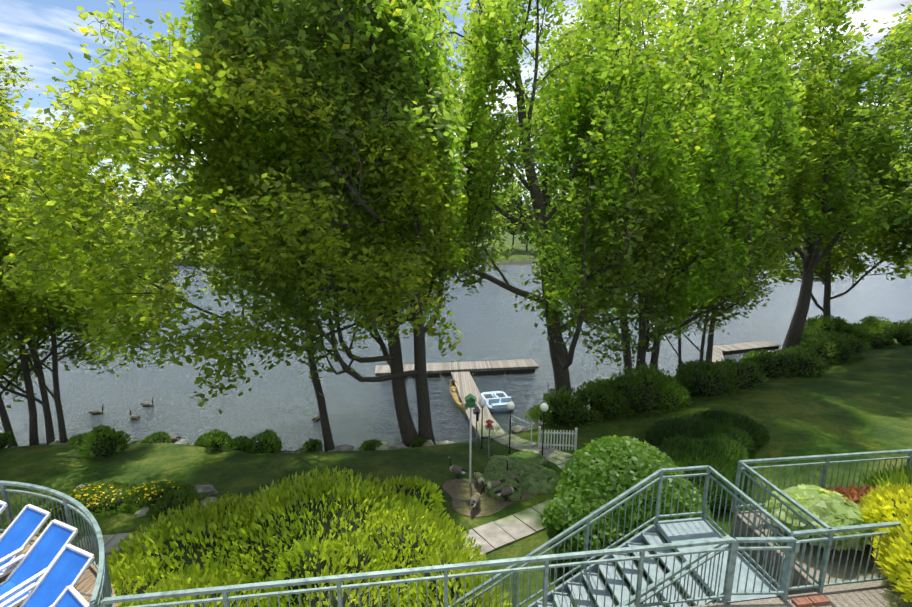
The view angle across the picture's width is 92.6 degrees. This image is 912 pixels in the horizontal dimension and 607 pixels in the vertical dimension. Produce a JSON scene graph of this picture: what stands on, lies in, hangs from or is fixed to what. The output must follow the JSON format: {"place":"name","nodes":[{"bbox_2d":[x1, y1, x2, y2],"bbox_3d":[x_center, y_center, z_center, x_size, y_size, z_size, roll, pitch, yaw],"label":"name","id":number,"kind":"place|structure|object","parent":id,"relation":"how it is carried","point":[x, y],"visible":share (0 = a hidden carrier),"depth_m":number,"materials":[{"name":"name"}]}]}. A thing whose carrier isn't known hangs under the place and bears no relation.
{"place":"outdoors","nodes":[
{"label":"outdoors","id":0,"kind":"place"},
{"bbox_2d":[77,532,153,559],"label":"stone path","id":1,"kind":"structure","parent":0,"point":[111,541],"depth_m":12.34,"materials":[{"name":"stone"}]},
{"bbox_2d":[0,243,911,450],"bbox_3d":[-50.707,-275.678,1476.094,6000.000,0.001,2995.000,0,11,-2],"label":"water","id":2,"kind":"structure","parent":0,"point":[280,399],"depth_m":31.88,"materials":[{"name":"grey liquid"}]},
{"bbox_2d":[88,404,103,414],"bbox_3d":[-20.666,6.128,25.072,0.873,0.618,0.300,-4,12,-19],"label":"goose","id":3,"kind":"object","parent":2,"relation":"on","point":[96,412],"visible":0.92,"depth_m":25.01,"materials":[{"name":"beige"}]},
{"bbox_2d":[128,409,140,419],"bbox_3d":[-18.052,6.245,24.472,0.873,0.618,0.300,3,12,17],"label":"goose","id":4,"kind":"object","parent":2,"relation":"on","point":[135,417],"visible":0.94,"depth_m":24.39,"materials":[{"name":"beige"}]},
{"bbox_2d":[140,397,153,406],"bbox_3d":[-18.501,5.924,26.125,0.873,0.618,0.300,-1,11,-8],"label":"goose","id":5,"kind":"object","parent":2,"relation":"on","point":[146,404],"visible":0.94,"depth_m":26.07,"materials":[{"name":"beige"}]},
{"bbox_2d":[163,431,181,441],"bbox_3d":[-14.366,6.718,22.039,0.873,0.618,0.300,-2,11,-11],"label":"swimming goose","id":6,"kind":"object","parent":2,"relation":"on","point":[174,438],"visible":0.5,"depth_m":22.02,"materials":[{"name":"beige"}]},
{"bbox_2d":[311,416,319,421],"bbox_3d":[-7.734,6.273,24.329,0.300,0.618,0.873,6,13,30],"label":"goose","id":7,"kind":"object","parent":2,"relation":"on","point":[316,418],"visible":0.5,"depth_m":24.18,"materials":[{"name":"beige"}]},
{"bbox_2d":[375,359,538,439],"bbox_3d":[0.278,5.506,26.879,11.946,1.050,13.123,0,11,-2],"label":"dock","id":8,"kind":"object","parent":2,"relation":"on","point":[460,373],"visible":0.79,"depth_m":31.10,"materials":[{"name":"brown wood"}]},
{"bbox_2d":[450,379,466,413],"bbox_3d":[0.182,5.710,26.835,0.900,0.547,4.618,-2,11,-10],"label":"canoe","id":9,"kind":"object","parent":2,"relation":"on","point":[456,397],"visible":0.56,"depth_m":27.16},
{"bbox_2d":[481,391,511,412],"bbox_3d":[2.453,5.768,26.212,1.648,0.790,2.397,-2,11,-12],"label":"pedal boat","id":10,"kind":"object","parent":2,"relation":"on","point":[497,401],"visible":0.88,"depth_m":25.51,"materials":[{"name":"grey plastic"}]},
{"bbox_2d":[712,341,780,362],"bbox_3d":[22.963,3.949,36.045,10.244,0.470,3.116,-7,13,-32],"label":"dock","id":11,"kind":"object","parent":2,"relation":"on","point":[719,352],"visible":0.73,"depth_m":36.56,"materials":[{"name":"brown wood"}]},
{"bbox_2d":[0,224,911,606],"bbox_3d":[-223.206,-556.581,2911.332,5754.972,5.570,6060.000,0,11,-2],"label":"ground","id":12,"kind":"structure","parent":0,"point":[858,404],"depth_m":17.56,"materials":[{"name":"green plant"}]},
{"bbox_2d":[0,533,117,606],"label":"round deck","id":13,"kind":"structure","parent":12,"relation":"on","point":[86,582],"depth_m":6.76,"materials":[{"name":"brown wood"}]},
{"bbox_2d":[0,500,6,513],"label":"lounger","id":14,"kind":"object","parent":13,"relation":"on","point":[3,505],"visible":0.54,"depth_m":7.16,"materials":[{"name":"white plastic"}]},
{"bbox_2d":[0,504,50,577],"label":"lounger","id":15,"kind":"object","parent":13,"relation":"on","point":[20,532],"visible":0.69,"depth_m":6.87,"materials":[{"name":"blue fabric"}]},
{"bbox_2d":[0,519,77,606],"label":"lounger","id":16,"kind":"object","parent":13,"relation":"on","point":[55,537],"visible":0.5,"depth_m":6.43,"materials":[{"name":"blue fabric"}]},
{"bbox_2d":[0,544,94,606],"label":"lounger","id":17,"kind":"object","parent":13,"relation":"on","point":[69,565],"visible":0.79,"depth_m":6.00,"materials":[{"name":"blue fabric"}]},
{"bbox_2d":[0,481,113,606],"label":"deck railing","id":18,"kind":"object","parent":13,"relation":"on","point":[103,581],"visible":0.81,"depth_m":7.01,"materials":[{"name":"metal"}]},
{"bbox_2d":[51,585,89,606],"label":"lounger","id":19,"kind":"object","parent":13,"relation":"on","point":[70,595],"visible":0.96,"depth_m":5.46,"materials":[{"name":"blue fabric"}]},
{"bbox_2d":[0,42,190,447],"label":"tree","id":20,"kind":"object","parent":12,"relation":"on","point":[20,321],"visible":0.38,"depth_m":19.24,"materials":[{"name":"green plant"}]},
{"bbox_2d":[45,479,208,521],"bbox_3d":[-10.614,6.417,14.258,5.565,0.829,2.121,0,11,-2],"label":"flower bed","id":21,"kind":"object","parent":12,"relation":"on","point":[171,497],"visible":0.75,"depth_m":14.13,"materials":[{"name":"green plant"}]},
{"bbox_2d":[74,484,217,516],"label":"garden rocks","id":22,"kind":"object","parent":12,"relation":"on","point":[208,489],"visible":0.17,"depth_m":14.84,"materials":[{"name":"grey stone"}]},
{"bbox_2d":[0,424,427,459],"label":"shore plants","id":23,"kind":"object","parent":12,"relation":"on","point":[101,441],"depth_m":19.05,"materials":[{"name":"green plant"}]},
{"bbox_2d":[0,0,473,451],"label":"tree","id":24,"kind":"object","parent":12,"relation":"on","point":[40,224],"visible":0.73,"depth_m":13.42,"materials":[{"name":"green plant"}]},
{"bbox_2d":[94,465,511,606],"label":"lime shrub","id":25,"kind":"object","parent":12,"relation":"on","point":[325,524],"visible":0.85,"depth_m":9.08,"materials":[{"name":"green plant"}]},
{"bbox_2d":[173,0,477,446],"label":"tree","id":26,"kind":"object","parent":12,"relation":"on","point":[383,44],"visible":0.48,"depth_m":14.77,"materials":[{"name":"green plant"}]},
{"bbox_2d":[12,354,776,452],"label":"shore rocks","id":27,"kind":"object","parent":12,"relation":"on","point":[515,429],"visible":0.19,"depth_m":20.48,"materials":[{"name":"grey stone"}]},
{"bbox_2d":[447,455,467,478],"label":"goose","id":28,"kind":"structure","parent":12,"relation":"on","point":[456,469],"depth_m":15.92,"materials":[{"name":"beige"}]},
{"bbox_2d":[463,394,478,483],"bbox_3d":[0.529,4.932,15.382,0.539,3.589,0.340,0,11,-2],"label":"bird feeder pole","id":29,"kind":"object","parent":12,"relation":"on","point":[470,400],"visible":0.9,"depth_m":15.15,"materials":[{"name":"grey metal"}]},
{"bbox_2d":[90,163,851,258],"bbox_3d":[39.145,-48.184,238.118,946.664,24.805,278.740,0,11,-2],"label":"far bank trees","id":30,"kind":"object","parent":12,"relation":"on","point":[521,202],"depth_m":119.13,"materials":[{"name":"green plant"}]},
{"bbox_2d":[473,407,480,444],"bbox_3d":[0.893,5.399,18.951,0.342,2.050,0.360,0,11,-2],"label":"birdhouse","id":31,"kind":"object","parent":12,"relation":"on","point":[475,410],"depth_m":18.76,"materials":[{"name":"black metal"}]},
{"bbox_2d":[478,399,485,448],"bbox_3d":[1.106,5.163,18.505,0.340,2.370,0.340,0,11,-2],"label":"lamp","id":32,"kind":"object","parent":12,"relation":"on","point":[482,403],"visible":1,"depth_m":18.39,"materials":[{"name":"white metal"}]},
{"bbox_2d":[442,479,533,516],"bbox_3d":[1.157,6.534,14.812,3.270,0.300,2.512,0,11,-2],"label":"soil patch","id":33,"kind":"object","parent":12,"relation":"on","point":[461,492],"visible":0.6,"depth_m":14.56,"materials":[{"name":"brown soil"}]},
{"bbox_2d":[470,492,480,509],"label":"goose","id":34,"kind":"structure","parent":33,"relation":"on","point":[475,499],"depth_m":13.79,"materials":[{"name":"beige"}]},
{"bbox_2d":[474,469,484,493],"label":"goose","id":35,"kind":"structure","parent":33,"relation":"on","point":[479,477],"depth_m":15.28,"materials":[{"name":"beige"}]},
{"bbox_2d":[480,479,504,495],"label":"goose","id":36,"kind":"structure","parent":33,"relation":"on","point":[492,484],"depth_m":14.83,"materials":[{"name":"beige"}]},
{"bbox_2d":[494,486,517,501],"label":"goose","id":37,"kind":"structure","parent":33,"relation":"on","point":[505,491],"depth_m":14.34,"materials":[{"name":"beige"}]},
{"bbox_2d":[505,461,518,482],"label":"goose","id":38,"kind":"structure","parent":33,"relation":"on","point":[512,475],"depth_m":15.29,"materials":[{"name":"beige"}]},
{"bbox_2d":[485,419,493,458],"bbox_3d":[1.340,5.562,17.571,0.340,1.920,0.340,0,11,-2],"label":"birdhouse","id":39,"kind":"object","parent":12,"relation":"on","point":[489,426],"visible":0.92,"depth_m":17.41,"materials":[{"name":"red wood"}]},
{"bbox_2d":[452,500,548,557],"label":"path","id":40,"kind":"structure","parent":12,"relation":"on","point":[500,533],"depth_m":12.75,"materials":[{"name":"stone"}]},
{"bbox_2d":[507,402,514,453],"bbox_3d":[2.226,5.168,17.933,0.340,2.370,0.340,0,11,-2],"label":"lamp","id":41,"kind":"object","parent":12,"relation":"on","point":[510,406],"visible":0.96,"depth_m":17.77,"materials":[{"name":"white metal"}]},
{"bbox_2d":[482,450,559,500],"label":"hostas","id":42,"kind":"object","parent":12,"relation":"on","point":[531,472],"visible":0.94,"depth_m":15.39,"materials":[{"name":"green plant"}]},
{"bbox_2d":[488,434,574,469],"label":"path to dock","id":43,"kind":"structure","parent":12,"relation":"on","point":[557,458],"depth_m":18.32,"materials":[{"name":"stone"}]},
{"bbox_2d":[509,415,577,450],"bbox_3d":[3.423,5.857,19.281,1.005,2.020,3.937,-8,14,-37],"label":"picket fence","id":44,"kind":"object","parent":12,"relation":"on","point":[559,444],"depth_m":18.18,"materials":[{"name":"paint"}]},
{"bbox_2d":[540,403,547,454],"bbox_3d":[3.449,5.109,17.250,0.340,2.470,0.340,0,11,-2],"label":"lamp","id":45,"kind":"object","parent":12,"relation":"on","point":[543,407],"visible":0.9,"depth_m":17.03,"materials":[{"name":"white metal"}]},
{"bbox_2d":[426,0,702,394],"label":"tree","id":46,"kind":"object","parent":12,"relation":"on","point":[492,60],"visible":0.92,"depth_m":18.75,"materials":[{"name":"green plant"}]},
{"bbox_2d":[539,435,716,579],"bbox_3d":[4.355,5.145,11.800,4.464,3.114,3.829,0,11,-2],"label":"round shrub","id":47,"kind":"object","parent":12,"relation":"on","point":[598,473],"visible":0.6,"depth_m":10.75,"materials":[{"name":"green plant"}]},
{"bbox_2d":[528,517,779,606],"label":"staircase","id":48,"kind":"structure","parent":12,"relation":"on","point":[684,530],"depth_m":7.64,"materials":[{"name":"paint"}]},
{"bbox_2d":[514,0,815,376],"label":"tree","id":49,"kind":"object","parent":12,"relation":"on","point":[773,106],"visible":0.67,"depth_m":20.13,"materials":[{"name":"green plant"}]},
{"bbox_2d":[633,435,756,514],"bbox_3d":[7.197,5.603,14.202,6.034,1.649,3.389,-4,12,-18],"label":"juniper shrub","id":50,"kind":"object","parent":12,"relation":"on","point":[722,456],"visible":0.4,"depth_m":14.24,"materials":[{"name":"green plant"}]},
{"bbox_2d":[643,408,770,458],"bbox_3d":[9.860,5.108,16.824,5.442,1.625,3.341,-3,11,-14],"label":"juniper shrub","id":51,"kind":"object","parent":12,"relation":"on","point":[747,431],"visible":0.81,"depth_m":16.55,"materials":[{"name":"green plant"}]},
{"bbox_2d":[524,314,895,427],"bbox_3d":[19.863,3.493,29.044,36.263,3.457,5.094,-6,13,-30],"label":"bank shrub","id":52,"kind":"object","parent":12,"relation":"on","point":[639,390],"visible":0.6,"depth_m":21.91,"materials":[{"name":"green plant"}]},
{"bbox_2d":[627,87,798,377],"bbox_3d":[14.942,-3.302,26.374,9.838,18.312,9.346,0,11,-2],"label":"tree","id":53,"kind":"object","parent":12,"relation":"on","point":[707,318],"visible":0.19,"depth_m":24.34,"materials":[{"name":"green plant"}]},
{"bbox_2d":[659,0,845,362],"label":"tree","id":54,"kind":"object","parent":12,"relation":"on","point":[802,178],"visible":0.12,"depth_m":24.48,"materials":[{"name":"green plant"}]},
{"bbox_2d":[676,319,911,398],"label":"bank shrub","id":55,"kind":"object","parent":12,"relation":"on","point":[819,355],"visible":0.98,"depth_m":25.35,"materials":[{"name":"green plant"}]},
{"bbox_2d":[681,0,911,350],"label":"tree","id":56,"kind":"object","parent":12,"relation":"on","point":[869,140],"visible":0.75,"depth_m":23.87,"materials":[{"name":"green plant"}]},
{"bbox_2d":[690,509,911,606],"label":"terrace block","id":57,"kind":"structure","parent":12,"relation":"on","point":[879,593],"depth_m":6.89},
{"bbox_2d":[100,449,911,606],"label":"terrace railing","id":58,"kind":"object","parent":57,"relation":"on","point":[791,548],"visible":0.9,"depth_m":6.34,"materials":[{"name":"metal"}]},
{"bbox_2d":[791,595,829,606],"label":"brick edging","id":59,"kind":"object","parent":57,"relation":"on","point":[818,600],"visible":0.94,"depth_m":6.37,"materials":[{"name":"brick"}]},
{"bbox_2d":[764,484,875,551],"bbox_3d":[6.375,3.720,7.622,1.794,0.946,1.438,0,11,-2],"label":"shrub","id":60,"kind":"object","parent":12,"relation":"on","point":[831,508],"visible":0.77,"depth_m":7.30,"materials":[{"name":"green plant"}]},
{"bbox_2d":[763,26,911,324],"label":"tree","id":61,"kind":"object","parent":12,"relation":"on","point":[826,266],"visible":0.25,"depth_m":32.87,"materials":[{"name":"green plant"}]},
{"bbox_2d":[824,483,875,537],"bbox_3d":[7.703,3.776,7.550,2.639,0.907,1.286,3,12,17],"label":"astilbe plant","id":62,"kind":"object","parent":12,"relation":"on","point":[852,493],"visible":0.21,"depth_m":7.83,"materials":[{"name":"red plant"}]},
{"bbox_2d":[856,461,911,487],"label":"ornamental grass","id":63,"kind":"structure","parent":12,"relation":"on","point":[895,476],"depth_m":8.38,"materials":[{"name":"green plant"}]},
{"bbox_2d":[858,481,911,602],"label":"gold shrub","id":64,"kind":"object","parent":12,"relation":"on","point":[889,502],"visible":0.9,"depth_m":6.56,"materials":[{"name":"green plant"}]},
{"bbox_2d":[861,212,911,265],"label":"tree","id":65,"kind":"object","parent":12,"relation":"on","point":[907,236],"visible":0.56,"depth_m":28.14,"materials":[{"name":"green plant"}]},
{"bbox_2d":[0,0,911,205],"label":"sky","id":66,"kind":"structure","parent":0,"point":[39,31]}
]}

